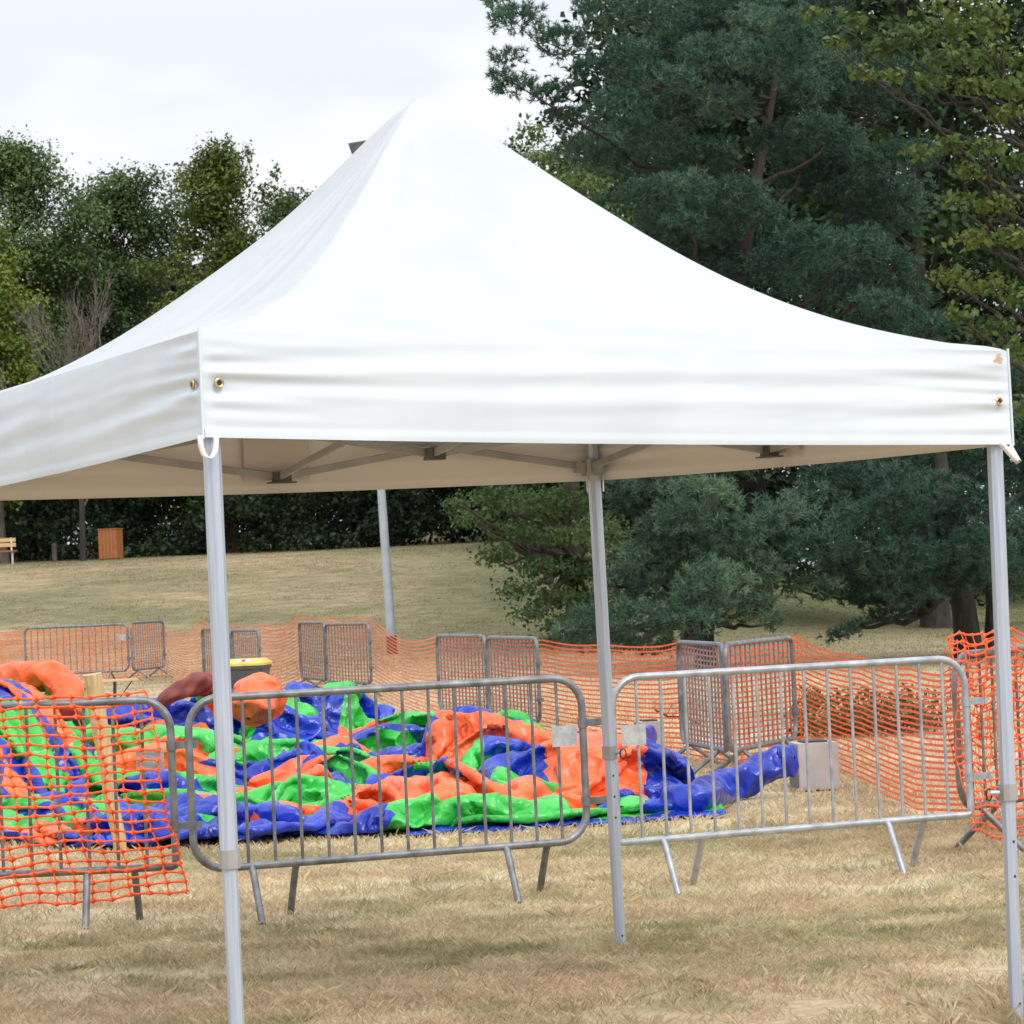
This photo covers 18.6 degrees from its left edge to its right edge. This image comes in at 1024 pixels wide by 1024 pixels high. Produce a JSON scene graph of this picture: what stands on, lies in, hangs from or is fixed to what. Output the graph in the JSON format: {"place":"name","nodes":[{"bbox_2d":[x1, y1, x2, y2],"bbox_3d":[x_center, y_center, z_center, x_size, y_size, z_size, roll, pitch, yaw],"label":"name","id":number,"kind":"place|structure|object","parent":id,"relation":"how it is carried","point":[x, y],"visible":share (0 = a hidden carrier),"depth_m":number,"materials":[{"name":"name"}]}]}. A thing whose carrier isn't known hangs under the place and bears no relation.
{"place":"outdoors","nodes":[
{"label":"outdoors","id":0,"kind":"place"},
{"bbox_2d":[0,530,1023,1023],"bbox_3d":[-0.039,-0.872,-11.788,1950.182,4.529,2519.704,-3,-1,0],"label":"ground","id":1,"kind":"structure","parent":0,"point":[802,1004],"depth_m":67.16,"materials":[{"name":"beige plant"}]},
{"bbox_2d":[0,538,16,563],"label":"park bench","id":2,"kind":"object","parent":1,"relation":"on","point":[11,544],"visible":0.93,"depth_m":107.37,"materials":[{"name":"brown wood"}]},
{"bbox_2d":[0,204,54,562],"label":"broadleaf tree","id":3,"kind":"object","parent":1,"relation":"on","point":[15,377],"visible":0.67,"depth_m":112.18,"materials":[{"name":"green plant"}]},
{"bbox_2d":[52,543,56,561],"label":"bollard","id":4,"kind":"object","parent":1,"relation":"on","point":[54,553],"visible":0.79,"depth_m":110.44,"materials":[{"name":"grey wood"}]},
{"bbox_2d":[0,267,117,560],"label":"bare tree","id":5,"kind":"object","parent":1,"relation":"on","point":[82,504],"visible":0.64,"depth_m":108.13,"materials":[{"name":"brown plant"}]},
{"bbox_2d":[0,124,129,558],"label":"broadleaf tree","id":6,"kind":"object","parent":1,"relation":"on","point":[22,167],"visible":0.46,"depth_m":123.48,"materials":[{"name":"green plant"}]},
{"bbox_2d":[24,623,133,681],"bbox_3d":[-7.734,2.554,56.053,2.083,1.064,0.540,-3,-1,12],"label":"crowd barrier","id":7,"kind":"object","parent":1,"relation":"on","point":[121,637],"visible":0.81,"depth_m":56.01,"materials":[{"name":"metal"}]},
{"bbox_2d":[0,696,201,928],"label":"crowd barrier","id":8,"kind":"object","parent":1,"relation":"on","point":[172,745],"visible":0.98,"depth_m":15.35,"materials":[{"name":"metal"}]},
{"bbox_2d":[0,689,188,908],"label":"safety netting","id":9,"kind":"object","parent":8,"relation":"hanging from","point":[88,801],"visible":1,"depth_m":15.30,"materials":[{"name":"orange plastic"}]},
{"bbox_2d":[83,672,126,857],"bbox_3d":[-2.494,1.585,19.251,0.249,1.203,0.116,-1,-2,-40],"label":"wooden stake","id":10,"kind":"object","parent":1,"relation":"on","point":[94,684],"visible":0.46,"depth_m":19.21,"materials":[{"name":"brown wood"}]},
{"bbox_2d":[82,678,137,696],"bbox_3d":[-5.619,2.543,43.459,0.860,0.432,0.260,-2,-1,-14],"label":"folding bench","id":11,"kind":"object","parent":1,"relation":"on","point":[115,682],"visible":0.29,"depth_m":43.41,"materials":[{"name":"brown wood"}]},
{"bbox_2d":[97,528,123,558],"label":"litter box","id":12,"kind":"object","parent":1,"relation":"on","point":[110,543],"visible":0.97,"depth_m":109.25,"materials":[{"name":"brown wood"}]},
{"bbox_2d":[28,157,201,541],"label":"broadleaf tree","id":13,"kind":"object","parent":1,"relation":"on","point":[140,228],"visible":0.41,"depth_m":127.40,"materials":[{"name":"green plant"}]},
{"bbox_2d":[125,620,172,681],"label":"crowd barrier","id":14,"kind":"object","parent":1,"relation":"on","point":[157,668],"visible":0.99,"depth_m":56.31,"materials":[{"name":"metal"}]},
{"bbox_2d":[201,627,230,674],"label":"crowd barrier","id":15,"kind":"object","parent":1,"relation":"on","point":[205,629],"visible":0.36,"depth_m":46.23,"materials":[{"name":"metal"}]},
{"bbox_2d":[118,131,314,552],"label":"broadleaf tree","id":16,"kind":"object","parent":1,"relation":"on","point":[215,180],"visible":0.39,"depth_m":117.83,"materials":[{"name":"green plant"}]},
{"bbox_2d":[0,615,438,711],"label":"safety netting","id":17,"kind":"object","parent":1,"relation":"on","point":[261,628],"visible":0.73,"depth_m":47.18,"materials":[{"name":"orange plastic"}]},
{"bbox_2d":[230,629,261,658],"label":"crowd barrier","id":18,"kind":"object","parent":1,"relation":"on","point":[247,637],"visible":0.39,"depth_m":43.82,"materials":[{"name":"metal"}]},
{"bbox_2d":[230,658,271,689],"bbox_3d":[-3.115,2.143,36.976,0.520,0.825,0.555,-3,-1,6],"label":"wheelie bin","id":19,"kind":"object","parent":1,"relation":"on","point":[240,669],"visible":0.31,"depth_m":36.74,"materials":[{"name":"grey plastic"}]},
{"bbox_2d":[246,180,355,540],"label":"broadleaf tree","id":20,"kind":"object","parent":1,"relation":"on","point":[275,220],"visible":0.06,"depth_m":131.88,"materials":[{"name":"green plant"}]},
{"bbox_2d":[298,621,328,687],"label":"crowd barrier","id":21,"kind":"object","parent":1,"relation":"on","point":[302,657],"visible":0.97,"depth_m":46.47,"materials":[{"name":"metal"}]},
{"bbox_2d":[3,483,691,562],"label":"undergrowth","id":22,"kind":"object","parent":1,"relation":"on","point":[184,538],"visible":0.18,"depth_m":114.38,"materials":[{"name":"green plant"}]},
{"bbox_2d":[324,622,381,696],"bbox_3d":[-2.309,2.104,44.516,0.540,1.064,2.086,-2,-1,-22],"label":"crowd barrier","id":23,"kind":"object","parent":1,"relation":"on","point":[370,641],"visible":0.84,"depth_m":44.44,"materials":[{"name":"metal"}]},
{"bbox_2d":[348,140,397,653],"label":"lamp mast","id":24,"kind":"object","parent":1,"relation":"on","point":[386,560],"visible":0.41,"depth_m":65.17,"materials":[{"name":"grey metal"}]},
{"bbox_2d":[184,675,606,924],"bbox_3d":[-0.533,1.406,15.470,2.200,1.118,0.370,-2,-1,-21],"label":"crowd barrier","id":25,"kind":"object","parent":1,"relation":"on","point":[564,735],"visible":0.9,"depth_m":15.47,"materials":[{"name":"metal"}]},
{"bbox_2d":[0,660,798,846],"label":"deflated inflatable","id":26,"kind":"object","parent":1,"relation":"on","point":[26,679],"visible":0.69,"depth_m":22.39,"materials":[{"name":"multicoloured plastic"}]},
{"bbox_2d":[373,488,447,530],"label":"broadleaf tree","id":27,"kind":"object","parent":1,"relation":"on","point":[418,492],"depth_m":135.79,"materials":[{"name":"green plant"}]},
{"bbox_2d":[435,634,491,709],"bbox_3d":[-0.529,1.863,34.217,0.540,1.064,2.030,-2,-1,-17],"label":"crowd barrier","id":28,"kind":"object","parent":1,"relation":"on","point":[453,636],"visible":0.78,"depth_m":34.27,"materials":[{"name":"metal"}]},
{"bbox_2d":[0,97,1023,1023],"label":"pop up canopy","id":29,"kind":"object","parent":1,"relation":"on","point":[418,293],"visible":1,"depth_m":10.70,"materials":[{"name":"white fabric"}]},
{"bbox_2d":[0,0,1023,606],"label":"woodland","id":30,"kind":"object","parent":1,"relation":"on","point":[622,30],"visible":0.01,"depth_m":103.91,"materials":[{"name":"green plant"}]},
{"bbox_2d":[485,635,547,730],"bbox_3d":[0.026,1.805,32.211,0.540,1.064,2.225,-2,-1,-14],"label":"crowd barrier","id":31,"kind":"object","parent":1,"relation":"on","point":[537,663],"visible":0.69,"depth_m":32.13,"materials":[{"name":"metal"}]},
{"bbox_2d":[440,113,652,644],"bbox_3d":[1.026,-2.656,65.734,5.429,11.405,8.071,-3,-1,0],"label":"broadleaf tree","id":32,"kind":"object","parent":1,"relation":"on","point":[570,537],"visible":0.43,"depth_m":64.99,"materials":[{"name":"green plant"}]},
{"bbox_2d":[634,719,664,744],"bbox_3d":[1.178,1.962,26.854,0.214,0.364,0.300,-2,-1,-8],"label":"blower box","id":33,"kind":"object","parent":1,"relation":"on","point":[655,723],"visible":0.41,"depth_m":26.71,"materials":[{"name":"grey metal"}]},
{"bbox_2d":[524,469,809,666],"bbox_3d":[2.653,0.197,49.377,4.094,5.056,6.471,-3,-1,20],"label":"pine tree","id":34,"kind":"object","parent":1,"relation":"on","point":[701,532],"visible":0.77,"depth_m":47.98,"materials":[{"name":"green plant"}]},
{"bbox_2d":[439,636,966,811],"bbox_3d":[1.588,1.614,26.702,1.538,1.056,19.131,-2,-1,-10],"label":"safety netting","id":35,"kind":"object","parent":1,"relation":"on","point":[846,729],"visible":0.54,"depth_m":25.81,"materials":[{"name":"orange plastic"}]},
{"bbox_2d":[676,640,741,773],"bbox_3d":[1.549,1.572,25.272,0.540,1.064,1.853,-2,-1,-9],"label":"crowd barrier","id":36,"kind":"object","parent":1,"relation":"on","point":[717,749],"visible":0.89,"depth_m":25.32,"materials":[{"name":"metal"}]},
{"bbox_2d":[478,0,963,654],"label":"pine tree","id":37,"kind":"object","parent":1,"relation":"on","point":[798,72],"visible":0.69,"depth_m":56.20,"materials":[{"name":"green plant"}]},
{"bbox_2d":[714,635,799,770],"bbox_3d":[2.030,1.548,25.214,0.540,1.064,1.864,-3,-1,22],"label":"crowd barrier","id":38,"kind":"object","parent":1,"relation":"on","point":[794,711],"visible":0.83,"depth_m":25.16,"materials":[{"name":"metal"}]},
{"bbox_2d":[584,0,1004,614],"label":"broadleaf tree","id":39,"kind":"object","parent":1,"relation":"on","point":[764,482],"visible":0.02,"depth_m":75.64,"materials":[{"name":"green plant"}]},
{"bbox_2d":[613,656,990,894],"bbox_3d":[1.508,1.335,16.062,2.185,1.117,0.368,-2,-1,-23],"label":"crowd barrier","id":40,"kind":"object","parent":1,"relation":"on","point":[633,735],"visible":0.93,"depth_m":16.05,"materials":[{"name":"metal"}]},
{"bbox_2d":[788,739,839,790],"bbox_3d":[2.171,1.823,22.554,0.306,0.359,0.300,-2,-1,-8],"label":"blower box","id":41,"kind":"object","parent":1,"relation":"on","point":[819,766],"visible":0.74,"depth_m":22.41,"materials":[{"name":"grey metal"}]},
{"bbox_2d":[674,0,1023,627],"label":"broadleaf tree","id":42,"kind":"object","parent":1,"relation":"on","point":[939,616],"visible":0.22,"depth_m":71.41,"materials":[{"name":"green plant"}]},
{"bbox_2d":[783,680,951,738],"bbox_3d":[3.354,1.952,29.428,1.696,0.795,1.331,-3,-1,0],"label":"shrub","id":43,"kind":"object","parent":1,"relation":"on","point":[869,713],"visible":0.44,"depth_m":29.21,"materials":[{"name":"brown plant"}]},
{"bbox_2d":[732,357,1023,659],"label":"pine tree","id":44,"kind":"object","parent":1,"relation":"on","point":[956,565],"visible":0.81,"depth_m":49.39,"materials":[{"name":"green plant"}]},
{"bbox_2d":[797,0,1023,420],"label":"maple tree","id":45,"kind":"object","parent":1,"relation":"on","point":[1007,112],"visible":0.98,"depth_m":45.57,"materials":[{"name":"green plant"}]},
{"bbox_2d":[951,645,1023,852],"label":"crowd barrier","id":46,"kind":"object","parent":1,"relation":"on","point":[991,818],"visible":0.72,"depth_m":16.94,"materials":[{"name":"metal"}]},
{"bbox_2d":[943,636,1023,770],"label":"safety netting","id":47,"kind":"object","parent":46,"relation":"hanging from","point":[976,706],"visible":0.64,"depth_m":17.00,"materials":[{"name":"orange plastic"}]},
{"bbox_2d":[946,627,1023,839],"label":"safety netting","id":48,"kind":"object","parent":46,"relation":"hanging from","point":[985,687],"visible":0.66,"depth_m":16.91,"materials":[{"name":"orange plastic"}]},
{"bbox_2d":[0,0,1023,568],"label":"sky","id":49,"kind":"structure","parent":0,"point":[303,81],"materials":[{"name":"white"}]},
{"bbox_2d":[653,705,705,723],"bbox_3d":[1.761,2.116,32.766,0.590,0.219,0.140,-3,-1,12],"label":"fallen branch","id":50,"kind":"object","parent":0,"point":[656,710],"visible":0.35,"depth_m":32.78,"materials":[{"name":"brown wood"}]}
]}

